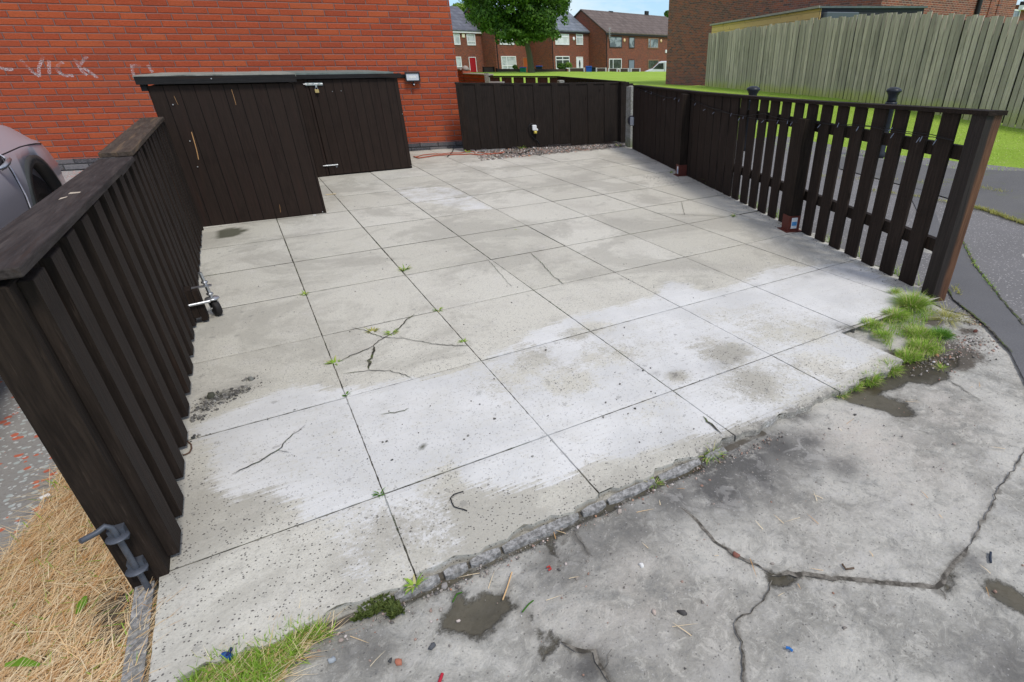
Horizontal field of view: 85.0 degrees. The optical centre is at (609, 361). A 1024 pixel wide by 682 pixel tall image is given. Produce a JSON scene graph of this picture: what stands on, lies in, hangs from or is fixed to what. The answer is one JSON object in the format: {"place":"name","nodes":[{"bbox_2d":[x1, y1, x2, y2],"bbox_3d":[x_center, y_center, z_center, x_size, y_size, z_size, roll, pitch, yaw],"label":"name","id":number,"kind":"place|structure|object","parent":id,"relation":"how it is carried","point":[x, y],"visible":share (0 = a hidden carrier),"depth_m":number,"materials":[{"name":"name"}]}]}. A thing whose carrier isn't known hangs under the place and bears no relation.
{"place":"outdoors","nodes":[
{"label":"outdoors","id":0,"kind":"place"},
{"bbox_2d":[0,170,82,594],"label":"driveway","id":1,"kind":"structure","parent":0,"point":[24,453],"depth_m":1.98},
{"bbox_2d":[0,125,65,228],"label":"silver car","id":2,"kind":"object","parent":1,"relation":"on","point":[31,174],"visible":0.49,"depth_m":3.10,"materials":[{"name":"grey paint"}]},
{"bbox_2d":[0,509,133,681],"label":"soil strip","id":3,"kind":"object","parent":1,"relation":"on","point":[121,596],"depth_m":1.45,"materials":[{"name":"soil"}]},
{"bbox_2d":[457,66,493,82],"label":"brick garden wall","id":4,"kind":"structure","parent":0,"point":[465,75],"depth_m":14.11,"materials":[{"name":"red brick"}]},
{"bbox_2d":[482,67,494,71],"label":"garden wall","id":5,"kind":"structure","parent":0,"point":[488,69],"depth_m":63.12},
{"bbox_2d":[148,147,939,681],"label":"paving","id":6,"kind":"structure","parent":0,"point":[274,531],"depth_m":2.58,"materials":[{"name":"concrete"}]},
{"bbox_2d":[0,117,203,589],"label":"slatted fence","id":7,"kind":"object","parent":6,"relation":"on","point":[99,264],"visible":0.94,"depth_m":1.54,"materials":[{"name":"brown wood"}]},
{"bbox_2d":[78,522,151,590],"bbox_3d":[-1.259,0.523,1.423,0.083,0.269,0.067,-17,33,-28],"label":"drop bolt","id":8,"kind":"object","parent":7,"relation":"attached to","point":[119,534],"visible":0.95,"depth_m":1.41,"materials":[{"name":"grey metal"}]},
{"bbox_2d":[184,272,222,320],"bbox_3d":[-2.201,-0.347,2.961,0.162,0.251,0.138,-22,36,-34],"label":"gate castor","id":9,"kind":"object","parent":6,"relation":"on","point":[197,303],"visible":0.96,"depth_m":2.94,"materials":[{"name":"black rubber"}]},
{"bbox_2d":[207,392,214,398],"bbox_3d":[-1.679,0.141,2.315,0.026,0.023,0.042,-10,30,-18],"label":"stone","id":10,"kind":"object","parent":6,"relation":"on","point":[210,395],"visible":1,"depth_m":2.30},
{"bbox_2d":[190,375,261,441],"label":"rubble crumbs","id":11,"kind":"object","parent":6,"relation":"on","point":[204,405],"visible":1,"depth_m":2.28,"materials":[{"name":"stone"}]},
{"bbox_2d":[221,651,233,659],"bbox_3d":[-0.918,0.705,1.315,0.026,0.016,0.018,12,31,21],"label":"blue peg","id":12,"kind":"object","parent":6,"relation":"on","point":[225,656],"visible":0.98,"depth_m":1.31,"materials":[{"name":"blue"}]},
{"bbox_2d":[132,71,326,226],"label":"storage shed","id":13,"kind":"structure","parent":6,"relation":"on","point":[240,142],"depth_m":4.58,"materials":[{"name":"wood"}]},
{"bbox_2d":[0,0,462,170],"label":"brick house","id":14,"kind":"structure","parent":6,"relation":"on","point":[74,96],"depth_m":7.20,"materials":[{"name":"red brick"}]},
{"bbox_2d":[404,72,420,85],"bbox_3d":[-2.906,-4.181,8.125,0.210,0.182,0.083,-10,30,-17],"label":"floodlight","id":15,"kind":"object","parent":14,"relation":"attached to","point":[413,77],"visible":1,"depth_m":8.09,"materials":[{"name":"black plastic"}]},
{"bbox_2d":[324,355,341,364],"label":"joint weed","id":16,"kind":"object","parent":6,"relation":"on","point":[332,361],"visible":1,"depth_m":2.58,"materials":[{"name":"green plant"}]},
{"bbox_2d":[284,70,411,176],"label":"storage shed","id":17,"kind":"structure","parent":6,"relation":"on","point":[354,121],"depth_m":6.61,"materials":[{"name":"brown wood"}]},
{"bbox_2d":[303,78,411,174],"bbox_3d":[-3.012,-2.850,6.663,1.042,1.030,0.069,-17,33,-28],"label":"door","id":18,"kind":"structure","parent":17,"relation":"in","point":[361,124],"depth_m":6.66,"materials":[{"name":"wood"}]},
{"bbox_2d":[416,151,491,156],"bbox_3d":[-2.308,-3.114,8.219,1.104,0.012,0.406,-6,29,-10],"label":"extension cable","id":19,"kind":"object","parent":6,"relation":"on","point":[450,152],"visible":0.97,"depth_m":8.24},
{"bbox_2d":[450,491,466,510],"bbox_3d":[-0.484,0.451,1.759,0.045,0.004,0.097,-10,30,-18],"label":"wire scrap","id":20,"kind":"object","parent":6,"relation":"on","point":[453,504],"visible":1,"depth_m":1.76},
{"bbox_2d":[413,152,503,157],"bbox_3d":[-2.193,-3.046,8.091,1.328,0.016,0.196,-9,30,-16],"label":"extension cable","id":21,"kind":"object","parent":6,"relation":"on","point":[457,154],"visible":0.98,"depth_m":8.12,"materials":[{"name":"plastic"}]},
{"bbox_2d":[473,141,624,160],"bbox_3d":[-1.016,-3.518,8.968,2.940,0.001,1.660,-17,33,-28],"label":"gravel strip","id":22,"kind":"object","parent":6,"relation":"on","point":[593,149],"visible":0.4,"depth_m":8.76,"materials":[{"name":"gravel"}]},
{"bbox_2d":[454,82,632,150],"bbox_3d":[-0.938,-3.906,8.685,2.816,0.947,0.096,-10,31,-18],"label":"back fence","id":23,"kind":"object","parent":22,"relation":"on","point":[497,115],"visible":0.96,"depth_m":8.59,"materials":[{"name":"wood"}]},
{"bbox_2d":[529,123,539,143],"bbox_3d":[-1.180,-3.594,8.666,0.169,0.315,0.055,-10,31,-18],"label":"cable plug","id":24,"kind":"object","parent":23,"relation":"attached to","point":[534,129],"visible":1,"depth_m":8.62,"materials":[{"name":"white plastic"}]},
{"bbox_2d":[260,152,914,460],"bbox_3d":[-0.759,-1.353,5.029,4.309,0.007,7.241,-7,30,-13],"label":"grit","id":25,"kind":"object","parent":6,"relation":"on","point":[546,349],"visible":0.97,"depth_m":2.49,"materials":[{"name":"gravel"}]},
{"bbox_2d":[625,86,632,147],"bbox_3d":[0.339,-3.834,8.664,0.110,0.935,0.140,-20,34,-31],"label":"concrete post","id":26,"kind":"object","parent":6,"relation":"on","point":[629,112],"visible":0.65,"depth_m":8.59,"materials":[{"name":"concrete"}]},
{"bbox_2d":[628,115,633,125],"bbox_3d":[0.348,-3.735,8.513,0.097,0.152,0.211,-17,33,-28],"label":"outdoor socket","id":27,"kind":"object","parent":26,"relation":"attached to","point":[631,120],"visible":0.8,"depth_m":8.46,"materials":[{"name":"grey plastic"}]},
{"bbox_2d":[632,85,1007,301],"bbox_3d":[1.130,-2.296,5.720,0.223,1.043,6.391,-7,30,-12],"label":"slatted fence","id":28,"kind":"object","parent":6,"relation":"on","point":[685,135],"visible":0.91,"depth_m":4.01,"materials":[{"name":"brown wood"}]},
{"bbox_2d":[635,87,954,143],"bbox_3d":[1.114,-2.604,5.617,0.024,0.174,6.166,-7,30,-12],"label":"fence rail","id":29,"kind":"object","parent":28,"relation":"attached to","point":[820,123],"visible":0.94,"depth_m":3.81,"materials":[{"name":"wood"}]},
{"bbox_2d":[734,194,923,285],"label":"fence foot grass","id":30,"kind":"structure","parent":6,"relation":"on","point":[841,242],"depth_m":3.98,"materials":[{"name":"plant"}]},
{"bbox_2d":[877,357,908,377],"bbox_3d":[1.296,0.015,2.537,0.196,0.061,0.168,-17,33,-28],"label":"grass tuft","id":31,"kind":"object","parent":6,"relation":"on","point":[898,370],"visible":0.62,"depth_m":2.53,"materials":[{"name":"plant"}]},
{"bbox_2d":[886,286,901,294],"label":"grass tuft","id":32,"kind":"object","parent":6,"relation":"on","point":[896,290],"visible":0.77,"depth_m":3.34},
{"bbox_2d":[849,305,946,389],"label":"edge grass","id":33,"kind":"structure","parent":6,"relation":"on","point":[910,323],"depth_m":2.83,"materials":[{"name":"plant"}]},
{"bbox_2d":[887,285,938,313],"bbox_3d":[1.740,-0.370,3.139,0.342,0.102,0.294,-17,33,-28],"label":"grass tuft","id":34,"kind":"object","parent":6,"relation":"on","point":[917,301],"visible":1,"depth_m":3.15,"materials":[{"name":"plant"}]},
{"bbox_2d":[596,68,606,71],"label":"garden wall","id":35,"kind":"structure","parent":0,"point":[601,69],"depth_m":63.13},
{"bbox_2d":[196,233,1023,681],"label":"forecourt","id":36,"kind":"structure","parent":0,"point":[966,627],"depth_m":1.56,"materials":[{"name":"concrete"}]},
{"bbox_2d":[0,455,185,681],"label":"dry straw","id":37,"kind":"object","parent":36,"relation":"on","point":[54,518],"visible":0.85,"depth_m":1.47,"materials":[{"name":"plant"}]},
{"bbox_2d":[4,657,40,666],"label":"fallen leaf","id":38,"kind":"object","parent":37,"relation":"on","point":[18,662],"visible":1,"depth_m":1.30,"materials":[{"name":"green plant"}]},
{"bbox_2d":[0,479,155,681],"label":"blades","id":39,"kind":"object","parent":37,"relation":"on","point":[67,596],"visible":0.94,"depth_m":1.46,"materials":[{"name":"yellow plant"}]},
{"bbox_2d":[74,596,86,613],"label":"fallen leaf","id":40,"kind":"object","parent":37,"relation":"on","point":[84,598],"visible":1,"depth_m":1.44,"materials":[{"name":"green plant"}]},
{"bbox_2d":[121,580,158,681],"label":"edge kerb","id":41,"kind":"structure","parent":36,"relation":"on","point":[134,641],"depth_m":1.36,"materials":[{"name":"concrete"}]},
{"bbox_2d":[174,594,354,681],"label":"verge grass","id":42,"kind":"structure","parent":36,"relation":"on","point":[255,664],"depth_m":1.31,"materials":[{"name":"plant"}]},
{"bbox_2d":[327,656,335,663],"bbox_3d":[-0.671,0.720,1.327,0.018,0.010,0.012,-17,33,-28],"label":"stone","id":43,"kind":"object","parent":36,"relation":"on","point":[332,659],"visible":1,"depth_m":1.32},
{"bbox_2d":[349,591,404,621],"bbox_3d":[-0.602,0.639,1.449,0.139,0.018,0.098,-2,29,-4],"label":"joint moss","id":44,"kind":"object","parent":36,"relation":"on","point":[392,608],"visible":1,"depth_m":1.44,"materials":[{"name":"green plant"}]},
{"bbox_2d":[395,658,401,665],"bbox_3d":[-0.508,0.722,1.323,0.017,0.010,0.016,-5,29,-9],"label":"stone","id":45,"kind":"object","parent":36,"relation":"on","point":[398,661],"visible":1,"depth_m":1.32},
{"bbox_2d":[502,572,512,599],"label":"grass stalk","id":46,"kind":"object","parent":36,"relation":"on","point":[507,586],"depth_m":1.50,"materials":[{"name":"plant"}]},
{"bbox_2d":[357,447,726,610],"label":"edging kerb","id":47,"kind":"structure","parent":36,"relation":"on","point":[488,556],"depth_m":1.68,"materials":[{"name":"concrete"}]},
{"bbox_2d":[403,573,427,595],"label":"joint weed","id":48,"kind":"object","parent":47,"relation":"on","point":[410,586],"visible":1,"depth_m":1.49,"materials":[{"name":"green plant"}]},
{"bbox_2d":[276,342,1023,676],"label":"loose grit","id":49,"kind":"object","parent":36,"relation":"on","point":[754,446],"visible":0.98,"depth_m":1.59,"materials":[{"name":"gravel"}]},
{"bbox_2d":[285,383,1022,672],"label":"loose stalks","id":50,"kind":"object","parent":36,"relation":"on","point":[647,547],"visible":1,"depth_m":1.55,"materials":[{"name":"plant"}]},
{"bbox_2d":[677,610,686,615],"bbox_3d":[0.191,0.656,1.438,0.028,0.012,0.012,5,29,10],"label":"stone","id":51,"kind":"object","parent":36,"relation":"on","point":[682,612],"visible":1,"depth_m":1.44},
{"bbox_2d":[700,440,728,463],"bbox_3d":[0.371,0.322,1.993,0.129,0.053,0.131,22,36,34],"label":"grass tuft","id":52,"kind":"object","parent":36,"relation":"on","point":[704,456],"visible":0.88,"depth_m":1.99,"materials":[{"name":"plant"}]},
{"bbox_2d":[561,379,1023,681],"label":"forecourt cracks","id":53,"kind":"object","parent":36,"relation":"on","point":[944,576],"visible":1,"depth_m":1.53,"materials":[{"name":"concrete"}]},
{"bbox_2d":[834,385,851,398],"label":"grass tuft","id":54,"kind":"object","parent":36,"relation":"on","point":[842,396],"visible":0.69,"depth_m":2.35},
{"bbox_2d":[848,380,865,392],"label":"grass tuft","id":55,"kind":"object","parent":36,"relation":"on","point":[858,388],"visible":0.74,"depth_m":2.40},
{"bbox_2d":[859,368,886,388],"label":"grass tuft","id":56,"kind":"object","parent":36,"relation":"on","point":[878,380],"visible":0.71,"depth_m":2.45,"materials":[{"name":"plant"}]},
{"bbox_2d":[858,316,888,331],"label":"grass tuft","id":57,"kind":"object","parent":36,"relation":"on","point":[872,322],"visible":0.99,"depth_m":2.94,"materials":[{"name":"plant"}]},
{"bbox_2d":[870,328,895,339],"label":"grass tuft","id":58,"kind":"object","parent":36,"relation":"on","point":[881,335],"visible":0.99,"depth_m":2.84,"materials":[{"name":"plant"}]},
{"bbox_2d":[878,306,912,322],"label":"grass tuft","id":59,"kind":"object","parent":36,"relation":"on","point":[896,314],"visible":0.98,"depth_m":3.04,"materials":[{"name":"plant"}]},
{"bbox_2d":[890,346,925,363],"bbox_3d":[1.452,-0.044,2.654,0.196,0.052,0.173,-17,33,-28],"label":"grass tuft","id":60,"kind":"object","parent":36,"relation":"on","point":[907,351],"visible":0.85,"depth_m":2.66,"materials":[{"name":"plant"}]},
{"bbox_2d":[899,322,938,340],"bbox_3d":[1.618,-0.162,2.857,0.238,0.061,0.216,-17,33,-28],"label":"grass tuft","id":61,"kind":"object","parent":36,"relation":"on","point":[918,329],"visible":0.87,"depth_m":2.86,"materials":[{"name":"plant"}]},
{"bbox_2d":[902,336,940,356],"bbox_3d":[1.560,-0.089,2.729,0.225,0.058,0.199,-17,33,-28],"label":"grass tuft","id":62,"kind":"object","parent":36,"relation":"on","point":[928,346],"visible":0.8,"depth_m":2.74,"materials":[{"name":"plant"}]},
{"bbox_2d":[934,361,948,370],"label":"grass tuft","id":63,"kind":"object","parent":36,"relation":"on","point":[940,365],"visible":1,"depth_m":2.57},
{"bbox_2d":[925,325,958,342],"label":"grass tuft","id":64,"kind":"object","parent":36,"relation":"on","point":[945,332],"visible":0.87,"depth_m":2.86,"materials":[{"name":"plant"}]},
{"bbox_2d":[893,308,998,375],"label":"soil crumbs","id":65,"kind":"object","parent":36,"relation":"on","point":[964,339],"visible":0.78,"depth_m":2.76,"materials":[{"name":"soil"}]},
{"bbox_2d":[923,301,978,330],"bbox_3d":[1.886,-0.291,3.039,0.338,0.110,0.347,-17,33,-28],"label":"grass tuft","id":66,"kind":"object","parent":36,"relation":"on","point":[943,313],"visible":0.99,"depth_m":3.06,"materials":[{"name":"plant"}]},
{"bbox_2d":[630,68,640,71],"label":"garden wall","id":67,"kind":"structure","parent":0,"point":[635,69],"depth_m":63.15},
{"bbox_2d":[449,0,1023,15],"label":"sky","id":68,"kind":"structure","parent":0,"point":[655,7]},
{"bbox_2d":[471,71,1023,169],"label":"lawn","id":69,"kind":"structure","parent":0,"point":[657,79],"depth_m":12.84,"materials":[{"name":"green plant"}]},
{"bbox_2d":[484,73,489,82],"bbox_3d":[-2.771,-6.111,12.671,0.105,0.965,0.100,3,29,5],"label":"gate post","id":70,"kind":"object","parent":69,"relation":"on","point":[487,77],"visible":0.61,"depth_m":12.45,"materials":[{"name":"concrete"}]},
{"bbox_2d":[458,0,571,72],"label":"broadleaf tree","id":71,"kind":"object","parent":69,"relation":"on","point":[525,23],"visible":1,"depth_m":54.47,"materials":[{"name":"green plant"}]},
{"bbox_2d":[489,76,557,82],"bbox_3d":[-1.821,-5.690,11.920,1.572,0.910,0.080,6,29,11],"label":"garden fence","id":72,"kind":"object","parent":69,"relation":"on","point":[520,79],"visible":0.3,"depth_m":11.70,"materials":[{"name":"wood"}]},
{"bbox_2d":[557,76,625,142],"bbox_3d":[-0.409,-4.789,10.280,0.080,0.910,3.304,-12,31,-20],"label":"garden fence","id":73,"kind":"object","parent":69,"relation":"on","point":[582,80],"visible":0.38,"depth_m":9.16,"materials":[{"name":"wood"}]},
{"bbox_2d":[710,5,927,34],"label":"garden shed","id":74,"kind":"structure","parent":69,"relation":"on","point":[809,13],"depth_m":15.98,"materials":[{"name":"yellow wood"}]},
{"bbox_2d":[666,0,1016,85],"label":"brick building","id":75,"kind":"structure","parent":69,"relation":"on","point":[689,26],"depth_m":27.07,"materials":[{"name":"red brick"}]},
{"bbox_2d":[705,11,1023,128],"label":"timber fence","id":76,"kind":"object","parent":69,"relation":"on","point":[957,61],"visible":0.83,"depth_m":13.03,"materials":[{"name":"brown"}]},
{"bbox_2d":[732,136,1023,322],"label":"path","id":77,"kind":"structure","parent":0,"point":[994,243],"depth_m":4.45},
{"bbox_2d":[744,86,759,150],"bbox_3d":[2.162,-3.703,8.436,0.204,0.958,0.204,-17,33,-28],"label":"bollard","id":78,"kind":"object","parent":77,"relation":"on","point":[753,90],"visible":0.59,"depth_m":8.20,"materials":[{"name":"metal"}]},
{"bbox_2d":[879,87,901,157],"bbox_3d":[3.946,-3.376,7.816,0.204,0.958,0.204,-17,33,-28],"label":"bollard","id":79,"kind":"object","parent":77,"relation":"on","point":[893,93],"visible":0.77,"depth_m":7.64,"materials":[{"name":"metal"}]},
{"bbox_2d":[872,189,1023,223],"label":"path joint grass","id":80,"kind":"structure","parent":77,"relation":"on","point":[1002,214],"depth_m":5.08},
{"bbox_2d":[840,156,1023,220],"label":"path old","id":81,"kind":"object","parent":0,"point":[1006,201],"visible":0.43,"depth_m":6.16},
{"bbox_2d":[912,188,1023,377],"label":"path strip","id":82,"kind":"object","parent":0,"point":[980,299],"visible":0.67,"depth_m":3.25,"materials":[{"name":"asphalt"}]},
{"bbox_2d":[948,241,1023,350],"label":"path joints","id":83,"kind":"object","parent":82,"relation":"on","point":[1012,311],"visible":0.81,"depth_m":3.19,"materials":[{"name":"concrete"}]},
{"bbox_2d":[963,242,999,292],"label":"path joint grass","id":84,"kind":"structure","parent":83,"relation":"on","point":[981,272],"depth_m":3.66,"materials":[{"name":"plant"}]},
{"label":"ground","id":85,"kind":"structure","parent":0,"visible":0},
{"bbox_2d":[452,2,466,11],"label":"light green tree","id":86,"kind":"object","parent":85,"relation":"on","point":[461,6],"visible":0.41,"depth_m":96.11,"materials":[{"name":"green plant"}]},
{"bbox_2d":[450,6,483,71],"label":"terraced house","id":87,"kind":"structure","parent":85,"relation":"on","point":[468,44],"depth_m":67.98,"materials":[{"name":"red brick"}]},
{"bbox_2d":[453,33,460,44],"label":"window","id":88,"kind":"structure","parent":87,"relation":"in","point":[456,37],"depth_m":66.49,"materials":[{"name":"glass"}]},
{"bbox_2d":[456,57,461,66],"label":"window","id":89,"kind":"structure","parent":87,"relation":"in","point":[458,59],"depth_m":67.58,"materials":[{"name":"glass"}]},
{"bbox_2d":[466,34,475,44],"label":"window","id":90,"kind":"structure","parent":87,"relation":"in","point":[471,40],"depth_m":67.88,"materials":[{"name":"glass"}]},
{"bbox_2d":[469,58,476,71],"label":"door","id":91,"kind":"structure","parent":87,"relation":"in","point":[472,60],"depth_m":69.12,"materials":[{"name":"red paint"}]},
{"bbox_2d":[464,8,526,71],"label":"terraced house","id":92,"kind":"structure","parent":85,"relation":"on","point":[501,56],"depth_m":69.37,"materials":[{"name":"red brick"}]},
{"bbox_2d":[501,56,516,68],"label":"window","id":93,"kind":"structure","parent":92,"relation":"in","point":[507,62],"depth_m":70.00,"materials":[{"name":"glass"}]},
{"bbox_2d":[496,68,519,71],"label":"garden wall","id":94,"kind":"structure","parent":85,"relation":"on","point":[507,70],"depth_m":63.17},
{"bbox_2d":[535,68,566,71],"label":"garden wall","id":95,"kind":"structure","parent":85,"relation":"on","point":[550,70],"depth_m":63.17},
{"bbox_2d":[530,11,589,71],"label":"terraced house","id":96,"kind":"structure","parent":85,"relation":"on","point":[571,44],"depth_m":71.32,"materials":[{"name":"red brick"}]},
{"bbox_2d":[555,34,568,44],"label":"window","id":97,"kind":"structure","parent":96,"relation":"in","point":[564,40],"depth_m":70.29,"materials":[{"name":"glass"}]},
{"bbox_2d":[555,56,569,68],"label":"window","id":98,"kind":"structure","parent":96,"relation":"in","point":[558,59],"depth_m":71.08,"materials":[{"name":"white plastic"}]},
{"bbox_2d":[576,34,582,44],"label":"window","id":99,"kind":"structure","parent":96,"relation":"in","point":[579,37],"depth_m":72.27,"materials":[{"name":"glass"}]},
{"bbox_2d":[577,57,582,67],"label":"door","id":100,"kind":"structure","parent":96,"relation":"in","point":[579,59],"depth_m":73.55,"materials":[{"name":"white plastic"}]},
{"bbox_2d":[557,63,565,68],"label":"garden shrub","id":101,"kind":"object","parent":85,"relation":"on","point":[561,66],"visible":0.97,"depth_m":63.66,"materials":[{"name":"green plant"}]},
{"bbox_2d":[569,68,584,71],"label":"garden wall","id":102,"kind":"structure","parent":85,"relation":"on","point":[576,69],"depth_m":63.13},
{"bbox_2d":[574,9,667,71],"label":"terraced house","id":103,"kind":"structure","parent":85,"relation":"on","point":[618,40],"depth_m":75.50,"materials":[{"name":"red brick"}]},
{"bbox_2d":[609,36,621,47],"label":"window","id":104,"kind":"structure","parent":103,"relation":"in","point":[614,41],"depth_m":73.24,"materials":[{"name":"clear glass"}]},
{"bbox_2d":[609,59,621,68],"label":"window","id":105,"kind":"structure","parent":103,"relation":"in","point":[613,63],"depth_m":74.51,"materials":[{"name":"glass"}]},
{"bbox_2d":[629,60,633,71],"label":"door","id":106,"kind":"structure","parent":103,"relation":"in","point":[631,62],"depth_m":76.86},
{"bbox_2d":[629,37,634,47],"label":"window","id":107,"kind":"structure","parent":103,"relation":"in","point":[631,39],"depth_m":75.64,"materials":[{"name":"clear glass"}]},
{"bbox_2d":[648,38,658,47],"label":"window","id":108,"kind":"structure","parent":103,"relation":"in","point":[652,42],"depth_m":78.93,"materials":[{"name":"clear glass"}]},
{"bbox_2d":[648,60,658,69],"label":"window","id":109,"kind":"structure","parent":103,"relation":"in","point":[651,63],"depth_m":80.06,"materials":[{"name":"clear glass"}]},
{"bbox_2d":[644,61,665,71],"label":"white van","id":110,"kind":"object","parent":85,"relation":"on","point":[659,66],"visible":0.17,"depth_m":62.55,"materials":[{"name":"paint"}]},
{"bbox_2d":[1013,1,1023,23],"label":"white fascia house","id":111,"kind":"structure","parent":85,"relation":"on","point":[1019,10],"depth_m":43.90,"materials":[{"name":"red brick"}]},
{"bbox_2d":[1013,9,1020,16],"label":"window","id":112,"kind":"structure","parent":111,"relation":"in","point":[1016,12],"depth_m":43.84,"materials":[{"name":"glass"}]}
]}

